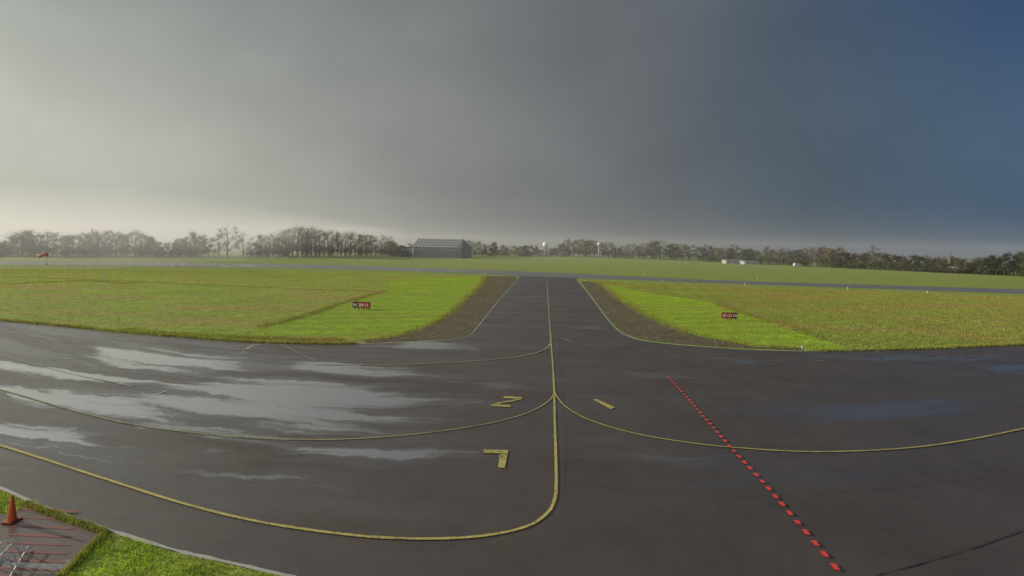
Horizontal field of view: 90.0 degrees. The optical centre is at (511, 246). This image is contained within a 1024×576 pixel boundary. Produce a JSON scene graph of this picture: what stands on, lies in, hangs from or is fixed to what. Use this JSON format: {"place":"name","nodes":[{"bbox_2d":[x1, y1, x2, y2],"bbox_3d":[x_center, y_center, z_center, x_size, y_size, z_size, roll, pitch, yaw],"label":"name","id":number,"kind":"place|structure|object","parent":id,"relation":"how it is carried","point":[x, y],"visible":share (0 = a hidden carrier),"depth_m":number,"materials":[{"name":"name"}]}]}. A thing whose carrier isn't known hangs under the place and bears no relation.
{"place":"outdoors","nodes":[
{"label":"outdoors","id":0,"kind":"place"},
{"bbox_2d":[0,507,98,575],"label":"red paving","id":1,"kind":"structure","parent":0,"point":[77,540],"depth_m":13.41,"materials":[{"name":"concrete"}]},
{"bbox_2d":[1,495,22,523],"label":"traffic cone","id":2,"kind":"object","parent":1,"relation":"on","point":[12,517],"visible":1,"depth_m":14.28,"materials":[{"name":"plastic"}]},
{"bbox_2d":[0,539,35,575],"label":"metal rack","id":3,"kind":"object","parent":1,"relation":"on","point":[13,555],"visible":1,"depth_m":12.49,"materials":[{"name":"silver metal"}]},
{"bbox_2d":[0,508,76,575],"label":"red hatching","id":4,"kind":"object","parent":1,"relation":"on","point":[29,560],"visible":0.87,"depth_m":13.30,"materials":[{"name":"paint"}]},
{"bbox_2d":[0,490,295,575],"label":"verge","id":5,"kind":"structure","parent":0,"point":[140,547],"depth_m":12.60,"materials":[{"name":"green plant"}]},
{"bbox_2d":[19,499,109,575],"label":"verge grass","id":6,"kind":"structure","parent":5,"relation":"on","point":[102,531],"depth_m":14.09,"materials":[{"name":"green plant"}]},
{"bbox_2d":[243,276,480,340],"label":"lawn","id":7,"kind":"structure","parent":0,"point":[340,326],"depth_m":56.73,"materials":[{"name":"green plant"}]},
{"bbox_2d":[352,302,370,308],"bbox_3d":[-18.448,7.187,62.764,2.182,0.921,0.189,1,0,0],"label":"runway hold sign","id":8,"kind":"object","parent":7,"relation":"on","point":[359,305],"visible":1,"depth_m":62.68,"materials":[{"name":"red metal"}]},
{"bbox_2d":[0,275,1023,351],"bbox_3d":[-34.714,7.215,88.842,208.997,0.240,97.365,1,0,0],"label":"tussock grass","id":9,"kind":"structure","parent":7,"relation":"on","point":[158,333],"depth_m":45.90,"materials":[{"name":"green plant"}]},
{"bbox_2d":[0,276,1023,575],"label":"apron","id":10,"kind":"object","parent":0,"point":[730,516],"visible":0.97,"depth_m":20.14,"materials":[{"name":"grey asphalt"}]},
{"bbox_2d":[0,486,294,575],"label":"concrete kerb","id":11,"kind":"structure","parent":10,"relation":"on","point":[130,536],"depth_m":13.13,"materials":[{"name":"grey concrete"}]},
{"bbox_2d":[0,331,479,405],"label":"faded white marking","id":12,"kind":"object","parent":10,"relation":"on","point":[247,348],"visible":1,"depth_m":35.67,"materials":[{"name":"paint"}]},
{"bbox_2d":[0,389,553,439],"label":"taxiway centre line","id":13,"kind":"object","parent":10,"relation":"on","point":[267,438],"visible":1,"depth_m":22.04,"materials":[{"name":"yellow paint"}]},
{"bbox_2d":[0,344,557,539],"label":"taxiway centre line","id":14,"kind":"object","parent":10,"relation":"on","point":[360,535],"visible":1,"depth_m":15.45,"materials":[{"name":"yellow paint"}]},
{"bbox_2d":[313,342,550,364],"bbox_3d":[-3.935,7.886,36.663,18.880,0.001,3.890,1,0,-30],"label":"faded taxiway line","id":15,"kind":"object","parent":10,"relation":"on","point":[420,363],"visible":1,"depth_m":34.00,"materials":[{"name":"yellow paint"}]},
{"bbox_2d":[483,449,507,467],"bbox_3d":[-0.640,7.951,19.262,0.974,0.001,1.645,1,0,0],"label":"painted stand number","id":16,"kind":"object","parent":10,"relation":"on","point":[502,459],"visible":1,"depth_m":19.53,"materials":[{"name":"yellow paint"}]},
{"bbox_2d":[1,280,1006,350],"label":"taxiway edge line","id":17,"kind":"object","parent":10,"relation":"on","point":[598,307],"visible":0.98,"depth_m":45.63,"materials":[{"name":"yellow paint"}]},
{"bbox_2d":[490,396,522,406],"bbox_3d":[-0.237,7.959,26.377,1.066,0.001,2.156,1,0,23],"label":"painted stand number","id":18,"kind":"object","parent":10,"relation":"on","point":[499,403],"visible":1,"depth_m":26.34,"materials":[{"name":"yellow paint"}]},
{"bbox_2d":[546,279,551,343],"bbox_3d":[6.035,8.081,86.442,0.161,0.001,88.772,1,0,4],"label":"taxiway centre line","id":19,"kind":"object","parent":10,"relation":"on","point":[549,317],"visible":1,"depth_m":56.70,"materials":[{"name":"yellow paint"}]},
{"bbox_2d":[594,399,614,408],"bbox_3d":[4.746,8.055,26.288,0.366,0.001,1.688,1,0,-23],"label":"painted stand number","id":20,"kind":"object","parent":10,"relation":"on","point":[605,404],"visible":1,"depth_m":26.17,"materials":[{"name":"yellow paint"}]},
{"bbox_2d":[669,377,839,569],"bbox_3d":[8.956,8.125,21.784,0.271,0.001,20.706,1,0,5],"label":"red dashed line","id":21,"kind":"object","parent":10,"relation":"on","point":[824,553],"visible":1,"depth_m":16.58,"materials":[{"name":"paint"}]},
{"bbox_2d":[554,391,1023,451],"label":"taxiway centre line","id":22,"kind":"object","parent":10,"relation":"on","point":[798,451],"visible":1,"depth_m":21.37,"materials":[{"name":"yellow paint"}]},
{"bbox_2d":[558,327,1023,574],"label":"asphalt joint","id":23,"kind":"object","parent":10,"relation":"on","point":[838,491],"visible":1,"depth_m":14.63,"materials":[{"name":"black asphalt"}]},
{"bbox_2d":[0,245,1023,350],"bbox_3d":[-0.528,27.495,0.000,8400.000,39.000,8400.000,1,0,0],"label":"ground","id":24,"kind":"structure","parent":0,"point":[664,268],"depth_m":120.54,"materials":[{"name":"green plant"}]},
{"bbox_2d":[15,230,32,256],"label":"tree","id":25,"kind":"object","parent":24,"relation":"on","point":[22,239],"visible":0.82,"depth_m":213.11,"materials":[{"name":"grey plant"}]},
{"bbox_2d":[38,252,47,263],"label":"windsock","id":26,"kind":"object","parent":24,"relation":"on","point":[43,254],"visible":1,"depth_m":153.95,"materials":[{"name":"red fabric"}]},
{"bbox_2d":[81,228,109,256],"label":"tree","id":27,"kind":"object","parent":24,"relation":"on","point":[97,246],"visible":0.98,"depth_m":228.78,"materials":[{"name":"grey plant"}]},
{"bbox_2d":[0,229,217,256],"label":"distant trees","id":28,"kind":"object","parent":24,"relation":"on","point":[67,250],"visible":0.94,"depth_m":234.13,"materials":[{"name":"brown plant"}]},
{"bbox_2d":[187,233,206,256],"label":"tree","id":29,"kind":"object","parent":24,"relation":"on","point":[195,239],"visible":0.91,"depth_m":255.78,"materials":[{"name":"grey plant"}]},
{"bbox_2d":[207,234,230,256],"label":"tree","id":30,"kind":"object","parent":24,"relation":"on","point":[218,244],"visible":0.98,"depth_m":261.37,"materials":[{"name":"grey plant"}]},
{"bbox_2d":[217,224,243,256],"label":"tree","id":31,"kind":"object","parent":24,"relation":"on","point":[227,240],"visible":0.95,"depth_m":265.27,"materials":[{"name":"grey plant"}]},
{"bbox_2d":[0,269,482,342],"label":"grass","id":32,"kind":"structure","parent":24,"relation":"on","point":[182,280],"depth_m":80.15,"materials":[{"name":"green plant"}]},
{"bbox_2d":[235,231,254,256],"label":"tree","id":33,"kind":"object","parent":24,"relation":"on","point":[243,249],"visible":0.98,"depth_m":270.15,"materials":[{"name":"grey plant"}]},
{"bbox_2d":[290,225,308,256],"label":"tree","id":34,"kind":"object","parent":24,"relation":"on","point":[299,242],"visible":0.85,"depth_m":289.28,"materials":[{"name":"grey plant"}]},
{"bbox_2d":[298,225,318,256],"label":"tree","id":35,"kind":"object","parent":24,"relation":"on","point":[306,237],"visible":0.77,"depth_m":292.10,"materials":[{"name":"grey plant"}]},
{"bbox_2d":[244,226,400,256],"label":"distant trees","id":36,"kind":"object","parent":24,"relation":"on","point":[276,249],"visible":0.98,"depth_m":301.95,"materials":[{"name":"brown plant"}]},
{"bbox_2d":[398,238,471,257],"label":"hangar","id":37,"kind":"structure","parent":24,"relation":"on","point":[443,248],"depth_m":337.38,"materials":[{"name":"grey metal"}]},
{"bbox_2d":[414,250,459,257],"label":"hangar doors","id":38,"kind":"structure","parent":37,"relation":"in","point":[418,253],"depth_m":334.85,"materials":[{"name":"grey metal"}]},
{"bbox_2d":[366,276,516,341],"bbox_3d":[-5.365,7.869,90.472,9.111,0.001,98.562,1,0,3],"label":"muddy shoulder","id":39,"kind":"object","parent":24,"relation":"on","point":[451,330],"visible":0.8,"depth_m":57.10},
{"bbox_2d":[373,276,514,341],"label":"weeds","id":40,"kind":"object","parent":39,"relation":"on","point":[470,302],"visible":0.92,"depth_m":76.91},
{"bbox_2d":[391,238,572,256],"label":"distant trees","id":41,"kind":"object","parent":24,"relation":"on","point":[485,252],"visible":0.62,"depth_m":423.07,"materials":[{"name":"grey plant"}]},
{"bbox_2d":[489,242,498,256],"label":"tree","id":42,"kind":"object","parent":24,"relation":"on","point":[493,245],"visible":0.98,"depth_m":406.83,"materials":[{"name":"grey plant"}]},
{"bbox_2d":[0,238,1013,261],"bbox_3d":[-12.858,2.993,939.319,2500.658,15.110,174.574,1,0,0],"label":"distant woods","id":43,"kind":"object","parent":24,"relation":"on","point":[939,256],"visible":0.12,"depth_m":910.24,"materials":[{"name":"grey plant"}]},
{"bbox_2d":[0,262,1023,293],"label":"runway","id":44,"kind":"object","parent":24,"relation":"on","point":[616,277],"visible":0.97,"depth_m":151.92,"materials":[{"name":"grey asphalt"}]},
{"bbox_2d":[575,238,592,255],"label":"tree","id":45,"kind":"object","parent":24,"relation":"on","point":[584,251],"visible":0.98,"depth_m":456.10,"materials":[{"name":"grey plant"}]},
{"bbox_2d":[558,239,733,261],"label":"distant trees","id":46,"kind":"object","parent":24,"relation":"on","point":[639,251],"visible":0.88,"depth_m":430.27,"materials":[{"name":"grey plant"}]},
{"bbox_2d":[646,241,663,256],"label":"tree","id":47,"kind":"object","parent":24,"relation":"on","point":[653,251],"visible":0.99,"depth_m":420.20,"materials":[{"name":"grey plant"}]},
{"bbox_2d":[662,243,681,258],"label":"tree","id":48,"kind":"object","parent":24,"relation":"on","point":[668,246],"visible":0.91,"depth_m":400.08,"materials":[{"name":"grey plant"}]},
{"bbox_2d":[581,281,801,349],"bbox_3d":[17.342,8.304,82.816,13.500,0.001,81.975,1,0,0],"label":"muddy shoulder","id":49,"kind":"object","parent":24,"relation":"on","point":[660,333],"visible":0.86,"depth_m":52.77},
{"bbox_2d":[584,281,799,348],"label":"weeds","id":50,"kind":"object","parent":49,"relation":"on","point":[645,322],"visible":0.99,"depth_m":55.69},
{"bbox_2d":[739,249,754,259],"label":"tree","id":51,"kind":"object","parent":24,"relation":"on","point":[748,253],"visible":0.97,"depth_m":334.31,"materials":[{"name":"green plant"}]},
{"bbox_2d":[822,248,836,267],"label":"tree","id":52,"kind":"object","parent":24,"relation":"on","point":[828,254],"visible":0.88,"depth_m":281.00,"materials":[{"name":"brown plant"}]},
{"bbox_2d":[827,246,844,265],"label":"tree","id":53,"kind":"object","parent":24,"relation":"on","point":[836,253],"visible":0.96,"depth_m":277.60,"materials":[{"name":"green plant"}]},
{"bbox_2d":[719,245,992,274],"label":"distant trees","id":54,"kind":"object","parent":24,"relation":"on","point":[916,265],"visible":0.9,"depth_m":269.13,"materials":[{"name":"brown plant"}]},
{"bbox_2d":[863,243,881,268],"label":"tree","id":55,"kind":"object","parent":24,"relation":"on","point":[873,254],"visible":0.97,"depth_m":259.90,"materials":[{"name":"grey plant"}]},
{"bbox_2d":[948,251,953,266],"bbox_3d":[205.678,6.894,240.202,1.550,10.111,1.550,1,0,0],"label":"church tower","id":56,"kind":"structure","parent":24,"relation":"on","point":[949,260],"depth_m":239.64,"materials":[{"name":"stone"}]},
{"bbox_2d":[972,250,1023,275],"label":"distant trees","id":57,"kind":"object","parent":24,"relation":"on","point":[1018,266],"visible":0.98,"depth_m":216.50,"materials":[{"name":"green plant"}]},
{"bbox_2d":[0,0,1023,263],"label":"sky","id":58,"kind":"structure","parent":0,"point":[897,126],"materials":[{"name":"grey"}]},
{"bbox_2d":[541,242,549,256],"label":"radar tower","id":59,"kind":"structure","parent":0,"point":[545,253],"depth_m":446.21,"materials":[{"name":"metal"}]},
{"bbox_2d":[596,242,601,257],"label":"radar tower","id":60,"kind":"structure","parent":0,"point":[599,254],"depth_m":433.55,"materials":[{"name":"metal"}]},
{"bbox_2d":[604,284,846,349],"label":"lawn","id":61,"kind":"structure","parent":0,"point":[732,328],"depth_m":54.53,"materials":[{"name":"green plant"}]},
{"bbox_2d":[721,312,736,319],"bbox_3d":[25.318,8.065,59.664,1.851,0.845,0.189,1,0,0],"label":"runway hold sign","id":62,"kind":"object","parent":61,"relation":"on","point":[727,315],"visible":1,"depth_m":59.58,"materials":[{"name":"red metal"}]},
{"bbox_2d":[722,260,738,263],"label":"walls","id":63,"kind":"structure","parent":0,"point":[727,262],"depth_m":322.81,"materials":[{"name":"white paint"}]},
{"bbox_2d":[739,261,758,264],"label":"walls","id":64,"kind":"structure","parent":0,"point":[745,262],"depth_m":314.39,"materials":[{"name":"white paint"}]}
]}

